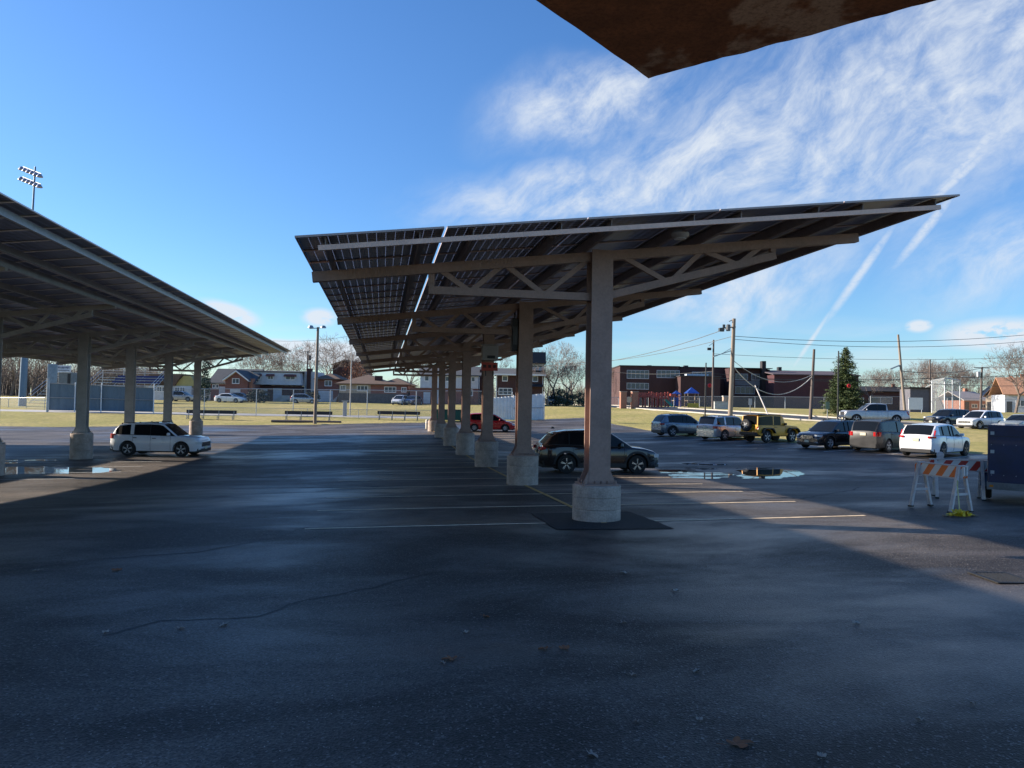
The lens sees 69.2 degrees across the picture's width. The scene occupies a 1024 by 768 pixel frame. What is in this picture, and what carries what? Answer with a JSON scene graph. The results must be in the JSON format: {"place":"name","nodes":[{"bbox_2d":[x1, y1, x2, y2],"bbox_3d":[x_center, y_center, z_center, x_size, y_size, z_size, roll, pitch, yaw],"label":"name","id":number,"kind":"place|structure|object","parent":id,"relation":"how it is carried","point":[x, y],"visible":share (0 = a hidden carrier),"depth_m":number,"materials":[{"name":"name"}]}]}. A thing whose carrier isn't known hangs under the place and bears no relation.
{"place":"outdoors","nodes":[
{"label":"outdoors","id":0,"kind":"place"},
{"bbox_2d":[141,373,210,399],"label":"house","id":1,"kind":"structure","parent":0,"point":[183,382],"depth_m":128.03,"materials":[{"name":"white"}]},
{"bbox_2d":[0,409,430,418],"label":"path","id":2,"kind":"structure","parent":0,"point":[250,414],"depth_m":84.39,"materials":[{"name":"concrete"}]},
{"bbox_2d":[251,368,324,400],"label":"house","id":3,"kind":"structure","parent":0,"point":[284,384],"depth_m":130.44,"materials":[{"name":"brick"}]},
{"bbox_2d":[314,373,348,401],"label":"house","id":4,"kind":"structure","parent":0,"point":[328,381],"depth_m":131.05,"materials":[{"name":"red brick"}]},
{"bbox_2d":[0,396,1023,453],"bbox_3d":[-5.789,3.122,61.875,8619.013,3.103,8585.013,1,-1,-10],"label":"ground","id":5,"kind":"structure","parent":0,"point":[643,419],"depth_m":83.00,"materials":[{"name":"green plant"}]},
{"bbox_2d":[18,166,42,405],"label":"stadium light","id":6,"kind":"object","parent":5,"relation":"on","point":[24,367],"visible":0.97,"depth_m":91.93,"materials":[{"name":"metal"}]},
{"bbox_2d":[13,357,73,395],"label":"bare tree","id":7,"kind":"object","parent":5,"relation":"on","point":[35,379],"visible":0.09,"depth_m":155.40,"materials":[{"name":"grey plant"}]},
{"bbox_2d":[47,364,57,382],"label":"storage tank","id":8,"kind":"object","parent":5,"relation":"on","point":[52,372],"visible":0.34,"depth_m":91.72,"materials":[{"name":"metal"}]},
{"bbox_2d":[58,365,76,383],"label":"press booth","id":9,"kind":"object","parent":5,"relation":"on","point":[67,378],"visible":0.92,"depth_m":99.10,"materials":[{"name":"black plastic"}]},
{"bbox_2d":[48,382,154,411],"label":"windscreen fence","id":10,"kind":"object","parent":5,"relation":"on","point":[62,396],"visible":0.72,"depth_m":84.05,"materials":[{"name":"fabric"}]},
{"bbox_2d":[90,368,163,386],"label":"bleachers","id":11,"kind":"object","parent":5,"relation":"on","point":[121,378],"visible":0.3,"depth_m":110.52,"materials":[{"name":"metal"}]},
{"bbox_2d":[172,391,192,401],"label":"street car","id":12,"kind":"object","parent":5,"relation":"on","point":[181,395],"visible":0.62,"depth_m":117.14,"materials":[{"name":"silver paint"}]},
{"bbox_2d":[201,361,211,401],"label":"evergreen tree","id":13,"kind":"object","parent":5,"relation":"on","point":[204,382],"visible":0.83,"depth_m":117.90,"materials":[{"name":"green plant"}]},
{"bbox_2d":[186,410,236,419],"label":"team bench","id":14,"kind":"object","parent":5,"relation":"on","point":[218,412],"visible":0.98,"depth_m":77.16,"materials":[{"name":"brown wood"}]},
{"bbox_2d":[214,393,246,402],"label":"street car","id":15,"kind":"object","parent":5,"relation":"on","point":[228,397],"visible":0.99,"depth_m":115.27,"materials":[{"name":"white paint"}]},
{"bbox_2d":[209,369,271,400],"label":"house","id":16,"kind":"structure","parent":5,"relation":"on","point":[227,380],"depth_m":126.73,"materials":[{"name":"red brick"}]},
{"bbox_2d":[228,353,284,370],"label":"bare tree","id":17,"kind":"object","parent":5,"relation":"on","point":[259,362],"visible":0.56,"depth_m":156.27,"materials":[{"name":"grey plant"}]},
{"bbox_2d":[246,389,269,402],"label":"shrub","id":18,"kind":"object","parent":5,"relation":"on","point":[261,395],"visible":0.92,"depth_m":117.53,"materials":[{"name":"green plant"}]},
{"bbox_2d":[268,342,299,370],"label":"bare tree","id":19,"kind":"object","parent":5,"relation":"on","point":[278,357],"visible":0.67,"depth_m":158.39,"materials":[{"name":"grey plant"}]},
{"bbox_2d":[290,394,318,403],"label":"street car","id":20,"kind":"object","parent":5,"relation":"on","point":[298,398],"visible":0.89,"depth_m":117.23,"materials":[{"name":"silver paint"}]},
{"bbox_2d":[271,420,340,422],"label":"curb","id":21,"kind":"structure","parent":5,"relation":"on","point":[296,421],"depth_m":74.88,"materials":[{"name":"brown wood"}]},
{"bbox_2d":[285,411,331,420],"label":"team bench","id":22,"kind":"object","parent":5,"relation":"on","point":[310,412],"visible":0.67,"depth_m":78.16,"materials":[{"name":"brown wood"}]},
{"bbox_2d":[281,333,355,373],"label":"bare tree","id":23,"kind":"object","parent":5,"relation":"on","point":[325,354],"visible":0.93,"depth_m":149.52,"materials":[{"name":"grey plant"}]},
{"bbox_2d":[331,360,370,378],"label":"autumn tree","id":24,"kind":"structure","parent":5,"relation":"on","point":[340,370],"depth_m":175.18,"materials":[{"name":"plant"}]},
{"bbox_2d":[204,388,512,414],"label":"chain link fence","id":25,"kind":"object","parent":5,"relation":"on","point":[335,389],"visible":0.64,"depth_m":88.04,"materials":[{"name":"grey metal"}]},
{"bbox_2d":[341,360,376,378],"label":"autumn tree","id":26,"kind":"object","parent":5,"relation":"on","point":[356,374],"visible":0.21,"depth_m":149.35,"materials":[{"name":"brown plant"}]},
{"bbox_2d":[335,375,417,402],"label":"house","id":27,"kind":"structure","parent":5,"relation":"on","point":[371,384],"depth_m":124.06,"materials":[{"name":"beige paint"}]},
{"bbox_2d":[377,411,419,419],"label":"team bench","id":28,"kind":"object","parent":5,"relation":"on","point":[401,412],"visible":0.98,"depth_m":80.16,"materials":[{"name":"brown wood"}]},
{"bbox_2d":[410,367,481,404],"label":"house","id":29,"kind":"structure","parent":5,"relation":"on","point":[424,391],"depth_m":122.15,"materials":[{"name":"white"}]},
{"bbox_2d":[1,357,984,403],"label":"distant woods","id":30,"kind":"object","parent":5,"relation":"on","point":[6,383],"visible":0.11,"depth_m":169.96,"materials":[{"name":"plant"}]},
{"bbox_2d":[0,418,1023,767],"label":"parking lot","id":31,"kind":"structure","parent":5,"relation":"on","point":[884,564],"depth_m":8.26,"materials":[{"name":"grey asphalt"}]},
{"bbox_2d":[5,466,119,474],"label":"puddle","id":32,"kind":"object","parent":31,"relation":"on","point":[37,470],"visible":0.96,"depth_m":29.07,"materials":[{"name":"clear liquid"}]},
{"bbox_2d":[0,192,291,475],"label":"solar canopy","id":33,"kind":"object","parent":31,"relation":"on","point":[67,296],"visible":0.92,"depth_m":32.19,"materials":[{"name":"metal"}]},
{"bbox_2d":[110,421,210,455],"bbox_3d":[-17.846,2.769,37.821,4.510,1.709,2.069,1,-1,-2],"label":"parked suv","id":34,"kind":"object","parent":31,"relation":"on","point":[128,439],"visible":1,"depth_m":37.00,"materials":[{"name":"white paint"}]},
{"bbox_2d":[1,527,441,635],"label":"sealed cracks","id":35,"kind":"object","parent":31,"relation":"on","point":[225,618],"visible":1,"depth_m":9.17,"materials":[{"name":"black asphalt"}]},
{"bbox_2d":[308,325,325,423],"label":"lamp pole","id":36,"kind":"object","parent":31,"relation":"on","point":[316,379],"visible":0.98,"depth_m":73.00,"materials":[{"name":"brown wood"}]},
{"bbox_2d":[20,437,907,501],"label":"pavement seams","id":37,"kind":"object","parent":31,"relation":"on","point":[430,484],"visible":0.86,"depth_m":25.39,"materials":[{"name":"black asphalt"}]},
{"bbox_2d":[470,413,514,431],"bbox_3d":[-1.869,3.226,63.025,4.300,1.560,1.998,1,-1,0],"label":"parked hatchback","id":38,"kind":"object","parent":31,"relation":"on","point":[499,423],"visible":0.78,"depth_m":62.20,"materials":[{"name":"red paint"}]},
{"bbox_2d":[3,523,1019,767],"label":"grit","id":39,"kind":"object","parent":31,"relation":"on","point":[484,692],"visible":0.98,"depth_m":5.68,"materials":[{"name":"grey gravel"}]},
{"bbox_2d":[305,431,865,528],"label":"stall lines","id":40,"kind":"object","parent":31,"relation":"on","point":[520,506],"visible":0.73,"depth_m":17.74,"materials":[{"name":"paint"}]},
{"bbox_2d":[533,427,658,472],"bbox_3d":[3.196,2.521,28.615,4.630,1.705,2.110,1,-1,-7],"label":"parked suv","id":41,"kind":"object","parent":31,"relation":"on","point":[551,448],"visible":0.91,"depth_m":27.77,"materials":[{"name":"paint"}]},
{"bbox_2d":[531,512,673,528],"bbox_3d":[1.711,2.723,14.833,2.239,0.060,2.458,1,-1,-10],"label":"asphalt patch","id":42,"kind":"object","parent":31,"relation":"on","point":[629,520],"visible":0.77,"depth_m":14.42,"materials":[{"name":"black asphalt"}]},
{"bbox_2d":[651,413,697,435],"bbox_3d":[12.978,3.129,57.011,4.430,1.698,2.110,2,-2,-20],"label":"parked crossover","id":43,"kind":"object","parent":31,"relation":"on","point":[669,424],"visible":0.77,"depth_m":56.06,"materials":[{"name":"blue paint"}]},
{"bbox_2d":[668,415,695,422],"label":"side windows","id":44,"kind":"structure","parent":43,"relation":"in","point":[678,418],"depth_m":56.16,"materials":[{"name":"black glass"}]},
{"bbox_2d":[658,468,734,478],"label":"puddle","id":45,"kind":"object","parent":31,"relation":"on","point":[693,475],"visible":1,"depth_m":27.65,"materials":[{"name":"clear liquid"}]},
{"bbox_2d":[697,415,745,439],"bbox_3d":[15.152,3.062,52.509,4.580,1.729,2.106,2,-2,-36],"label":"parked suv","id":46,"kind":"object","parent":31,"relation":"on","point":[723,427],"visible":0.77,"depth_m":51.27,"materials":[{"name":"silver paint"}]},
{"bbox_2d":[716,736,753,747],"bbox_3d":[1.528,2.446,5.082,0.249,0.018,0.149,1,-2,18],"label":"fallen leaf","id":47,"kind":"object","parent":31,"relation":"on","point":[737,741],"visible":1,"depth_m":5.08,"materials":[{"name":"brown plant"}]},
{"bbox_2d":[739,414,800,442],"bbox_3d":[17.321,2.968,49.989,4.385,1.860,1.940,2,-2,-30],"label":"off roader","id":48,"kind":"object","parent":31,"relation":"on","point":[766,428],"visible":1,"depth_m":49.08,"materials":[{"name":"yellow paint"}]},
{"bbox_2d":[758,416,780,424],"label":"side windows","id":49,"kind":"structure","parent":48,"relation":"in","point":[767,420],"depth_m":48.99,"materials":[{"name":"black glass"}]},
{"bbox_2d":[735,468,804,478],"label":"puddle","id":50,"kind":"object","parent":31,"relation":"on","point":[765,473],"visible":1,"depth_m":28.41,"materials":[{"name":"clear liquid"}]},
{"bbox_2d":[796,419,856,448],"bbox_3d":[19.116,2.961,44.217,4.700,1.698,2.110,2,-2,-30],"label":"parked crossover","id":51,"kind":"object","parent":31,"relation":"on","point":[828,433],"visible":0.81,"depth_m":43.27,"materials":[{"name":"black paint"}]},
{"bbox_2d":[849,419,904,451],"bbox_3d":[21.056,2.881,42.013,4.850,1.791,2.152,2,-2,-38],"label":"parked suv","id":52,"kind":"object","parent":31,"relation":"on","point":[883,434],"visible":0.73,"depth_m":40.59,"materials":[{"name":"paint"}]},
{"bbox_2d":[899,423,969,456],"bbox_3d":[21.898,2.860,38.410,4.740,1.690,2.160,2,-2,-39],"label":"parked suv","id":53,"kind":"object","parent":31,"relation":"on","point":[930,438],"visible":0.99,"depth_m":37.16,"materials":[{"name":"white paint"}]},
{"bbox_2d":[908,461,973,512],"bbox_3d":[9.640,2.303,16.710,0.700,1.036,1.302,2,-2,-20],"label":"barricade","id":54,"kind":"object","parent":31,"relation":"on","point":[952,471],"visible":0.97,"depth_m":16.60,"materials":[{"name":"white plastic"}]},
{"bbox_2d":[929,452,987,500],"bbox_3d":[11.514,2.354,19.160,1.312,1.190,0.700,0,-2,22],"label":"barricade","id":55,"kind":"object","parent":31,"relation":"on","point":[978,466],"visible":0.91,"depth_m":19.08,"materials":[{"name":"white plastic"}]},
{"bbox_2d":[942,480,978,516],"bbox_3d":[9.374,2.390,15.514,0.803,0.736,0.333,1,-1,-10],"label":"caution tape","id":56,"kind":"object","parent":31,"relation":"on","point":[959,512],"visible":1,"depth_m":15.47,"materials":[{"name":"yellow plastic"}]},
{"bbox_2d":[967,571,1023,583],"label":"drain grate","id":57,"kind":"object","parent":31,"relation":"on","point":[1003,577],"visible":1,"depth_m":9.97,"materials":[{"name":"metal"}]},
{"bbox_2d":[980,423,1023,497],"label":"cargo trailer","id":58,"kind":"object","parent":31,"relation":"on","point":[1005,470],"visible":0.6,"depth_m":17.98,"materials":[{"name":"blue paint"}]},
{"bbox_2d":[493,392,544,419],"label":"screen fence","id":59,"kind":"object","parent":5,"relation":"on","point":[504,408],"visible":0.53,"depth_m":82.03,"materials":[{"name":"white fabric"}]},
{"bbox_2d":[494,352,545,396],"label":"house","id":60,"kind":"structure","parent":5,"relation":"on","point":[505,379],"depth_m":112.07,"materials":[{"name":"brick"}]},
{"bbox_2d":[532,365,560,405],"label":"bare tree","id":61,"kind":"object","parent":5,"relation":"on","point":[548,372],"visible":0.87,"depth_m":112.05,"materials":[{"name":"grey plant"}]},
{"bbox_2d":[533,341,583,395],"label":"bare tree","id":62,"kind":"object","parent":5,"relation":"on","point":[563,360],"visible":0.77,"depth_m":118.75,"materials":[{"name":"grey plant"}]},
{"bbox_2d":[548,388,569,405],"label":"shrub","id":63,"kind":"object","parent":5,"relation":"on","point":[560,398],"visible":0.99,"depth_m":113.66,"materials":[{"name":"green plant"}]},
{"bbox_2d":[544,354,585,395],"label":"bare tree","id":64,"kind":"object","parent":5,"relation":"on","point":[571,390],"visible":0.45,"depth_m":123.85,"materials":[{"name":"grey plant"}]},
{"bbox_2d":[554,362,584,405],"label":"bare tree","id":65,"kind":"object","parent":5,"relation":"on","point":[568,372],"visible":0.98,"depth_m":115.62,"materials":[{"name":"grey plant"}]},
{"bbox_2d":[565,391,584,405],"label":"shrub","id":66,"kind":"object","parent":5,"relation":"on","point":[580,401],"visible":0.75,"depth_m":115.47,"materials":[{"name":"green plant"}]},
{"bbox_2d":[295,194,959,521],"bbox_3d":[-2.082,0.407,39.026,12.243,7.178,52.780,1,-1,-10],"label":"solar canopy","id":67,"kind":"object","parent":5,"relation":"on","point":[553,280],"visible":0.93,"depth_m":15.61,"materials":[{"name":"metal"}]},
{"bbox_2d":[481,362,497,375],"bbox_3d":[-0.928,-0.604,30.528,0.680,0.560,0.077,1,-1,-10],"label":"warning sign","id":68,"kind":"object","parent":67,"relation":"attached to","point":[488,366],"visible":1,"depth_m":30.50,"materials":[{"name":"red metal"}]},
{"bbox_2d":[481,344,498,360],"bbox_3d":[-0.912,-1.294,30.520,0.720,0.660,0.310,1,-1,-10],"label":"inverter cabinet","id":69,"kind":"object","parent":67,"relation":"attached to","point":[489,352],"visible":1,"depth_m":30.40,"materials":[{"name":"grey metal"}]},
{"bbox_2d":[511,312,517,350],"bbox_3d":[0.078,-1.668,22.974,0.180,1.300,0.310,1,-1,-10],"label":"junction box","id":70,"kind":"object","parent":67,"relation":"attached to","point":[514,335],"visible":1,"depth_m":22.84,"materials":[{"name":"black plastic"}]},
{"bbox_2d":[671,211,688,239],"bbox_3d":[3.173,-2.995,14.004,0.340,0.535,0.340,1,-1,-10],"label":"canopy light","id":71,"kind":"object","parent":67,"relation":"hanging from","point":[679,235],"visible":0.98,"depth_m":13.89,"materials":[{"name":"grey paint"}]},
{"bbox_2d":[638,392,679,407],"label":"climbing frame","id":72,"kind":"object","parent":5,"relation":"on","point":[656,397],"visible":0.83,"depth_m":111.93,"materials":[{"name":"red metal"}]},
{"bbox_2d":[611,361,772,407],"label":"school","id":73,"kind":"object","parent":5,"relation":"on","point":[656,379],"visible":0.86,"depth_m":142.13,"materials":[{"name":"brick"}]},
{"bbox_2d":[627,370,648,378],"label":"window","id":74,"kind":"structure","parent":73,"relation":"in","point":[641,374],"depth_m":142.13,"materials":[{"name":"grey glass"}]},
{"bbox_2d":[657,370,679,377],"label":"window","id":75,"kind":"structure","parent":73,"relation":"in","point":[660,373],"depth_m":142.13,"materials":[{"name":"grey glass"}]},
{"bbox_2d":[735,386,754,393],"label":"window","id":76,"kind":"structure","parent":73,"relation":"in","point":[738,389],"depth_m":144.05,"materials":[{"name":"grey glass"}]},
{"bbox_2d":[713,318,735,414],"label":"utility pole","id":77,"kind":"object","parent":5,"relation":"on","point":[731,380],"visible":0.97,"depth_m":73.97,"materials":[{"name":"brown wood"}]},
{"bbox_2d":[736,335,1021,341],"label":"overhead wire","id":78,"kind":"object","parent":77,"relation":"attached to","point":[875,341],"visible":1,"depth_m":76.80,"materials":[{"name":"black metal"}]},
{"bbox_2d":[809,349,814,419],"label":"utility pole","id":79,"kind":"object","parent":5,"relation":"on","point":[811,390],"visible":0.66,"depth_m":75.97,"materials":[{"name":"brown wood"}]},
{"bbox_2d":[764,367,860,408],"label":"gymnasium","id":80,"kind":"structure","parent":5,"relation":"on","point":[798,398],"depth_m":138.10,"materials":[{"name":"brick"}]},
{"bbox_2d":[818,347,867,415],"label":"evergreen tree","id":81,"kind":"object","parent":5,"relation":"on","point":[849,399],"visible":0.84,"depth_m":83.56,"materials":[{"name":"green plant"}]},
{"bbox_2d":[858,370,886,402],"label":"bare tree","id":82,"kind":"object","parent":5,"relation":"on","point":[875,382],"visible":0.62,"depth_m":149.04,"materials":[{"name":"grey plant"}]},
{"bbox_2d":[860,368,905,386],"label":"bare tree","id":83,"kind":"object","parent":5,"relation":"on","point":[880,382],"visible":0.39,"depth_m":169.78,"materials":[{"name":"grey plant"}]},
{"bbox_2d":[890,334,905,409],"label":"utility pole","id":84,"kind":"object","parent":5,"relation":"on","point":[902,380],"visible":0.8,"depth_m":92.00,"materials":[{"name":"wood"}]},
{"bbox_2d":[859,384,937,410],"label":"house","id":85,"kind":"structure","parent":5,"relation":"on","point":[881,397],"depth_m":165.06,"materials":[{"name":"brick"}]},
{"bbox_2d":[897,387,930,411],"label":"ticket booth","id":86,"kind":"object","parent":5,"relation":"on","point":[917,392],"visible":0.71,"depth_m":112.06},
{"bbox_2d":[908,398,922,412],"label":"banner sign","id":87,"kind":"object","parent":5,"relation":"on","point":[915,403],"visible":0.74,"depth_m":104.98,"materials":[{"name":"metal"}]},
{"bbox_2d":[897,360,956,388],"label":"bare tree","id":88,"kind":"object","parent":5,"relation":"on","point":[927,376],"visible":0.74,"depth_m":150.43,"materials":[{"name":"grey plant"}]},
{"bbox_2d":[914,358,964,396],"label":"bare tree","id":89,"kind":"object","parent":5,"relation":"on","point":[943,374],"visible":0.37,"depth_m":173.87,"materials":[{"name":"grey plant"}]},
{"bbox_2d":[926,378,960,412],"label":"pergola","id":90,"kind":"object","parent":5,"relation":"on","point":[944,391],"visible":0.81,"depth_m":107.93,"materials":[{"name":"grey metal"}]},
{"bbox_2d":[927,359,974,391],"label":"bare tree","id":91,"kind":"object","parent":5,"relation":"on","point":[965,373],"visible":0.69,"depth_m":166.81,"materials":[{"name":"grey plant"}]},
{"bbox_2d":[935,388,985,410],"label":"house","id":92,"kind":"structure","parent":5,"relation":"on","point":[968,403],"depth_m":159.98,"materials":[{"name":"orange brick"}]},
{"bbox_2d":[938,363,989,390],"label":"bare tree","id":93,"kind":"object","parent":5,"relation":"on","point":[970,379],"visible":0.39,"depth_m":171.88,"materials":[{"name":"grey plant"}]},
{"bbox_2d":[979,345,1023,412],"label":"bare tree","id":94,"kind":"object","parent":5,"relation":"on","point":[1016,387],"visible":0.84,"depth_m":128.01,"materials":[{"name":"grey plant"}]},
{"bbox_2d":[999,414,1023,423],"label":"parked sedan","id":95,"kind":"object","parent":5,"relation":"on","point":[1015,419],"visible":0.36,"depth_m":62.44,"materials":[{"name":"beige paint"}]},
{"bbox_2d":[1002,344,1023,389],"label":"bare tree","id":96,"kind":"object","parent":5,"relation":"on","point":[1011,355],"visible":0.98,"depth_m":121.30,"materials":[{"name":"grey plant"}]},
{"bbox_2d":[0,0,1023,409],"label":"sky","id":97,"kind":"structure","parent":0,"point":[192,142],"materials":[{"name":"blue"}]},
{"bbox_2d":[684,387,698,407],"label":"play tower","id":98,"kind":"structure","parent":0,"point":[691,390],"depth_m":114.03,"materials":[{"name":"blue plastic"}]},
{"bbox_2d":[536,0,935,77],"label":"roof overhang","id":99,"kind":"structure","parent":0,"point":[649,38],"depth_m":2.71,"materials":[{"name":"metal"}]},
{"bbox_2d":[614,406,987,427],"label":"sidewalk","id":100,"kind":"structure","parent":0,"point":[742,413],"depth_m":90.30,"materials":[{"name":"concrete"}]},
{"bbox_2d":[575,404,956,424],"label":"kerb","id":101,"kind":"structure","parent":100,"relation":"on","point":[766,413],"depth_m":90.96,"materials":[{"name":"concrete"}]},
{"bbox_2d":[578,405,987,428],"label":"kerb","id":102,"kind":"structure","parent":100,"relation":"on","point":[744,415],"depth_m":85.66,"materials":[{"name":"concrete"}]},
{"bbox_2d":[838,403,909,421],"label":"pickup truck","id":103,"kind":"object","parent":100,"relation":"on","point":[873,411],"visible":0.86,"depth_m":71.64,"materials":[{"name":"silver paint"}]},
{"bbox_2d":[923,409,969,424],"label":"parked suv","id":104,"kind":"object","parent":100,"relation":"on","point":[948,416],"visible":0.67,"depth_m":70.16,"materials":[{"name":"black paint"}]},
{"bbox_2d":[956,410,1003,428],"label":"parked crossover","id":105,"kind":"object","parent":100,"relation":"on","point":[978,419],"visible":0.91,"depth_m":65.26,"materials":[{"name":"white paint"}]},
{"bbox_2d":[988,374,1023,412],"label":"house","id":106,"kind":"structure","parent":0,"point":[1002,390],"depth_m":142.19,"materials":[{"name":"white paint"}]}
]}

